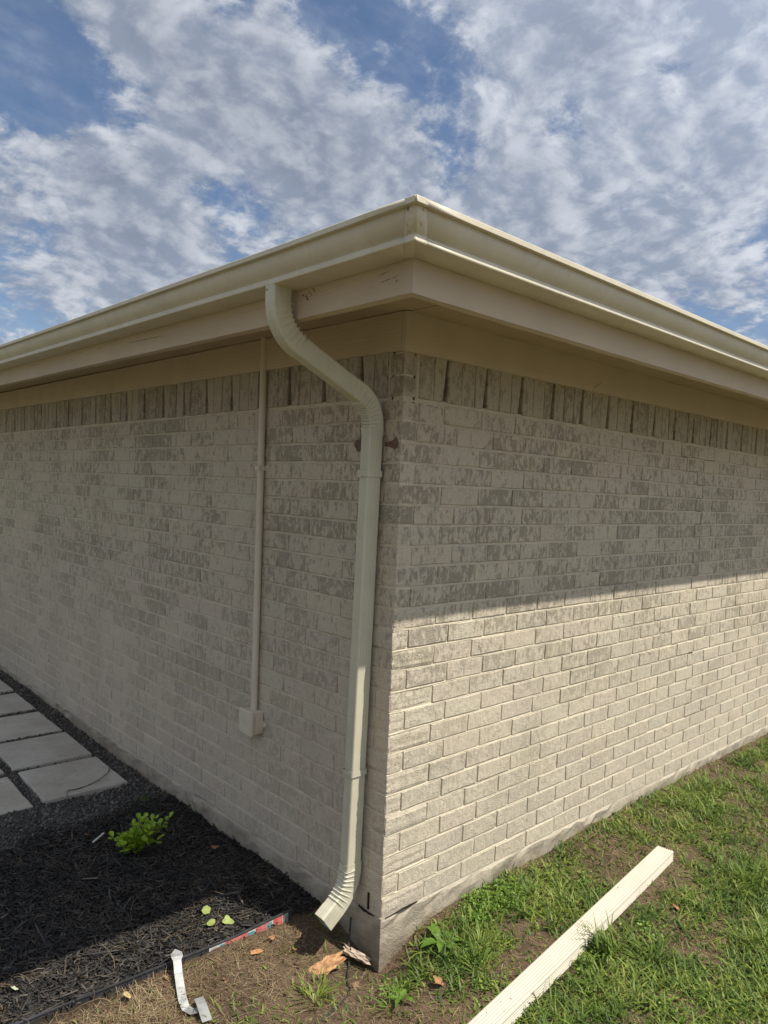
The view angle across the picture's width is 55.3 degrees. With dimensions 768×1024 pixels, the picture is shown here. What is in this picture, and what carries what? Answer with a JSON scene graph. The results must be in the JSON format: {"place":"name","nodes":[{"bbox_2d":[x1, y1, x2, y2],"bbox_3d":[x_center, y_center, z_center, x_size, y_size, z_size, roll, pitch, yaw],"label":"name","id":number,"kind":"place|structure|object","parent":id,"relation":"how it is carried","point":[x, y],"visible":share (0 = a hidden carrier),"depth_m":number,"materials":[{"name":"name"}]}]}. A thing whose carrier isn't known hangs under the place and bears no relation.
{"place":"outdoors","nodes":[
{"label":"outdoors","id":0,"kind":"place"},
{"bbox_2d":[0,670,170,851],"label":"gravel","id":1,"kind":"structure","parent":0,"point":[45,814],"depth_m":4.12,"materials":[{"name":"black gravel"}]},
{"bbox_2d":[0,671,767,1023],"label":"ground","id":2,"kind":"structure","parent":0,"point":[308,1011],"depth_m":2.88,"materials":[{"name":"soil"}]},
{"bbox_2d":[0,680,13,693],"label":"concrete paver","id":3,"kind":"object","parent":2,"relation":"on","point":[4,687],"visible":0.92,"depth_m":5.83,"materials":[{"name":"grey concrete"}]},
{"bbox_2d":[0,777,32,815],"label":"concrete paver","id":4,"kind":"object","parent":2,"relation":"on","point":[12,797],"visible":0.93,"depth_m":3.97,"materials":[{"name":"grey concrete"}]},
{"bbox_2d":[0,693,35,715],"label":"concrete paver","id":5,"kind":"object","parent":2,"relation":"on","point":[15,703],"visible":0.92,"depth_m":5.48,"materials":[{"name":"grey concrete"}]},
{"bbox_2d":[0,712,61,741],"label":"concrete paver","id":6,"kind":"object","parent":2,"relation":"on","point":[15,727],"visible":0.86,"depth_m":5.07,"materials":[{"name":"grey concrete"}]},
{"bbox_2d":[0,732,91,771],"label":"concrete paver","id":7,"kind":"object","parent":2,"relation":"on","point":[47,750],"visible":0.91,"depth_m":4.63,"materials":[{"name":"grey concrete"}]},
{"bbox_2d":[18,757,126,803],"bbox_3d":[-1.825,1.569,4.289,0.461,0.046,0.491,1,2,-42],"label":"concrete paver","id":8,"kind":"object","parent":2,"relation":"on","point":[50,784],"visible":0.89,"depth_m":4.25,"materials":[{"name":"grey concrete"}]},
{"bbox_2d":[66,765,109,798],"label":"twig","id":9,"kind":"object","parent":8,"relation":"on","point":[88,784],"visible":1,"depth_m":4.17,"materials":[{"name":"brown wood"}]},
{"bbox_2d":[134,793,163,805],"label":"mulch","id":10,"kind":"object","parent":2,"relation":"on","point":[146,797],"visible":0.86,"depth_m":4.06,"materials":[{"name":"black wood"}]},
{"bbox_2d":[14,909,292,1023],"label":"garden edging","id":11,"kind":"object","parent":2,"relation":"on","point":[284,916],"visible":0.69,"depth_m":2.67,"materials":[{"name":"plastic"}]},
{"bbox_2d":[0,789,321,1023],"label":"mulch","id":12,"kind":"object","parent":2,"relation":"on","point":[73,859],"visible":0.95,"depth_m":3.08,"materials":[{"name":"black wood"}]},
{"bbox_2d":[107,811,173,853],"bbox_3d":[-1.152,1.530,3.493,0.264,0.188,0.228,1,2,-43],"label":"boxwood shrub","id":13,"kind":"object","parent":12,"relation":"on","point":[136,837],"visible":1,"depth_m":3.46,"materials":[{"name":"green plant"}]},
{"bbox_2d":[201,906,210,915],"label":"fallen leaf","id":14,"kind":"object","parent":12,"relation":"on","point":[205,909],"visible":1,"depth_m":2.98,"materials":[{"name":"yellow plant"}]},
{"bbox_2d":[202,919,214,925],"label":"fallen leaf","id":15,"kind":"object","parent":12,"relation":"on","point":[210,922],"visible":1,"depth_m":2.90,"materials":[{"name":"yellow plant"}]},
{"bbox_2d":[219,915,233,923],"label":"fallen leaf","id":16,"kind":"object","parent":12,"relation":"on","point":[227,919],"visible":1,"depth_m":2.92,"materials":[{"name":"yellow plant"}]},
{"bbox_2d":[28,905,334,1023],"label":"straw clump","id":17,"kind":"object","parent":2,"relation":"on","point":[151,1006],"visible":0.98,"depth_m":2.56,"materials":[{"name":"brown plant"}]},
{"bbox_2d":[123,991,130,997],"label":"fallen leaf","id":18,"kind":"object","parent":17,"relation":"on","point":[125,993],"visible":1,"depth_m":2.51,"materials":[{"name":"yellow plant"}]},
{"bbox_2d":[250,949,263,953],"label":"fallen leaf","id":19,"kind":"object","parent":17,"relation":"on","point":[256,951],"visible":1,"depth_m":2.80,"materials":[{"name":"orange plant"}]},
{"bbox_2d":[171,949,211,1022],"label":"bent flashing","id":20,"kind":"object","parent":2,"relation":"on","point":[200,1002],"visible":1,"depth_m":2.55,"materials":[{"name":"metal"}]},
{"bbox_2d":[286,968,339,1011],"bbox_3d":[-0.255,1.712,2.616,0.205,0.076,0.202,2,2,-8],"label":"grass tuft","id":21,"kind":"object","parent":2,"relation":"on","point":[305,992],"visible":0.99,"depth_m":2.64,"materials":[{"name":"green plant"}]},
{"bbox_2d":[302,964,341,997],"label":"grass tuft","id":22,"kind":"object","parent":2,"relation":"on","point":[324,981],"visible":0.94,"depth_m":2.72,"materials":[{"name":"green plant"}]},
{"bbox_2d":[308,951,345,975],"bbox_3d":[-0.227,1.735,2.798,0.177,0.034,0.062,-18,31,-27],"label":"bark chunk","id":23,"kind":"object","parent":2,"relation":"on","point":[333,961],"visible":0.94,"depth_m":2.80,"materials":[{"name":"brown wood"}]},
{"bbox_2d":[318,917,351,1023],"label":"black cable","id":24,"kind":"object","parent":2,"relation":"on","point":[341,1002],"visible":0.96,"depth_m":2.76,"materials":[{"name":"black rubber"}]},
{"bbox_2d":[342,945,371,964],"bbox_3d":[-0.106,1.746,2.885,0.131,0.041,0.040,20,11,10],"label":"bark chunk","id":25,"kind":"object","parent":2,"relation":"on","point":[357,955],"visible":0.99,"depth_m":2.88,"materials":[{"name":"brown wood"}]},
{"bbox_2d":[0,258,767,972],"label":"brick house","id":26,"kind":"structure","parent":2,"relation":"on","point":[562,538],"depth_m":3.60,"materials":[{"name":"brick"}]},
{"bbox_2d":[239,338,268,736],"bbox_3d":[-0.588,0.115,3.453,0.067,1.882,0.139,1,2,-43],"label":"electrical conduit","id":27,"kind":"object","parent":26,"relation":"attached to","point":[251,722],"visible":1,"depth_m":3.47,"materials":[{"name":"paint"}]},
{"bbox_2d":[265,284,383,930],"bbox_3d":[-0.254,0.436,2.704,0.104,2.388,0.585,4,2,41],"label":"downspout","id":28,"kind":"object","parent":26,"relation":"attached to","point":[292,340],"visible":1,"depth_m":2.85,"materials":[{"name":"metal"}]},
{"bbox_2d":[0,194,767,379],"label":"rain gutter","id":29,"kind":"object","parent":26,"relation":"attached to","point":[417,226],"visible":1,"depth_m":2.47,"materials":[{"name":"beige paint"}]},
{"bbox_2d":[366,984,414,1019],"bbox_3d":[0.035,1.722,2.571,0.166,0.082,0.190,1,2,-43],"label":"grass tuft","id":30,"kind":"object","parent":2,"relation":"on","point":[380,1002],"visible":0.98,"depth_m":2.60,"materials":[{"name":"green plant"}]},
{"bbox_2d":[388,988,415,1006],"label":"broadleaf weed","id":31,"kind":"object","parent":2,"relation":"on","point":[400,994],"visible":0.99,"depth_m":2.62,"materials":[{"name":"green plant"}]},
{"bbox_2d":[385,970,419,992],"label":"grass tuft","id":32,"kind":"object","parent":2,"relation":"on","point":[405,986],"visible":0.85,"depth_m":2.70,"materials":[{"name":"green plant"}]},
{"bbox_2d":[397,929,418,958],"bbox_3d":[0.093,1.731,2.941,0.122,0.073,0.015,1,2,-43],"label":"root strand","id":33,"kind":"object","parent":2,"relation":"on","point":[407,944],"visible":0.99,"depth_m":2.94,"materials":[{"name":"plant"}]},
{"bbox_2d":[61,733,767,1023],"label":"lawn grass","id":34,"kind":"structure","parent":2,"relation":"on","point":[618,997],"depth_m":3.04,"materials":[{"name":"green plant"}]},
{"bbox_2d":[93,788,767,1023],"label":"leaf litter","id":35,"kind":"object","parent":2,"relation":"on","point":[356,983],"visible":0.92,"depth_m":2.75,"materials":[{"name":"brown plant"}]},
{"bbox_2d":[403,941,458,985],"bbox_3d":[0.169,1.717,2.768,0.214,0.101,0.207,2,2,-7],"label":"grass tuft","id":36,"kind":"object","parent":2,"relation":"on","point":[421,960],"visible":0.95,"depth_m":2.79,"materials":[{"name":"green plant"}]},
{"bbox_2d":[433,975,443,984],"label":"fallen leaf","id":37,"kind":"object","parent":2,"relation":"on","point":[438,980],"visible":1,"depth_m":2.68,"materials":[{"name":"orange plant"}]},
{"bbox_2d":[113,750,767,1023],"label":"soil clods","id":38,"kind":"object","parent":2,"relation":"on","point":[297,961],"visible":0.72,"depth_m":2.90,"materials":[{"name":"brown soil"}]},
{"bbox_2d":[420,923,463,951],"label":"broadleaf weed","id":39,"kind":"object","parent":2,"relation":"on","point":[432,928],"visible":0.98,"depth_m":2.90,"materials":[{"name":"green plant"}]},
{"bbox_2d":[448,936,508,988],"bbox_3d":[0.368,1.684,2.758,0.206,0.101,0.277,2,2,-25],"label":"grass tuft","id":40,"kind":"object","parent":2,"relation":"on","point":[483,959],"visible":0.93,"depth_m":2.79,"materials":[{"name":"green plant"}]},
{"bbox_2d":[450,917,511,964],"bbox_3d":[0.388,1.675,2.879,0.240,0.106,0.258,1,2,-43],"label":"grass tuft","id":41,"kind":"object","parent":2,"relation":"on","point":[479,935],"visible":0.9,"depth_m":2.91,"materials":[{"name":"green plant"}]},
{"bbox_2d":[504,860,516,875],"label":"grass tuft","id":42,"kind":"object","parent":2,"relation":"on","point":[507,874],"visible":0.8,"depth_m":3.38,"materials":[{"name":"green plant"}]},
{"bbox_2d":[554,840,574,859],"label":"grass tuft","id":43,"kind":"object","parent":2,"relation":"on","point":[558,849],"visible":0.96,"depth_m":3.65,"materials":[{"name":"green plant"}]},
{"bbox_2d":[369,768,767,1023],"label":"weeds","id":44,"kind":"object","parent":2,"relation":"on","point":[472,895],"visible":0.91,"depth_m":3.10,"materials":[{"name":"green plant"}]},
{"bbox_2d":[467,846,673,1023],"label":"loose downspout","id":45,"kind":"object","parent":2,"relation":"on","point":[517,995],"visible":0.98,"depth_m":2.86,"materials":[{"name":"beige paint"}]},
{"bbox_2d":[577,912,619,973],"bbox_3d":[0.845,1.690,2.897,0.224,0.148,0.289,2,2,-2],"label":"grass tuft","id":46,"kind":"object","parent":2,"relation":"on","point":[607,947],"visible":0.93,"depth_m":2.92,"materials":[{"name":"green plant"}]},
{"bbox_2d":[617,915,642,934],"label":"grass tuft","id":47,"kind":"object","parent":2,"relation":"on","point":[631,924],"visible":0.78,"depth_m":3.10,"materials":[{"name":"green plant"}]},
{"bbox_2d":[621,923,696,970],"bbox_3d":[1.088,1.740,2.926,0.260,0.087,0.284,1,2,-43],"label":"grass tuft","id":48,"kind":"object","parent":2,"relation":"on","point":[658,942],"visible":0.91,"depth_m":2.96,"materials":[{"name":"green plant"}]},
{"bbox_2d":[717,854,767,892],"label":"grass tuft","id":49,"kind":"object","parent":2,"relation":"on","point":[756,874],"visible":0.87,"depth_m":3.56,"materials":[{"name":"green plant"}]},
{"bbox_2d":[717,919,767,958],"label":"grass tuft","id":50,"kind":"object","parent":2,"relation":"on","point":[745,934],"visible":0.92,"depth_m":3.06,"materials":[{"name":"green plant"}]},
{"bbox_2d":[0,0,767,345],"label":"sky","id":51,"kind":"structure","parent":0,"point":[146,146],"materials":[{"name":"blue"}]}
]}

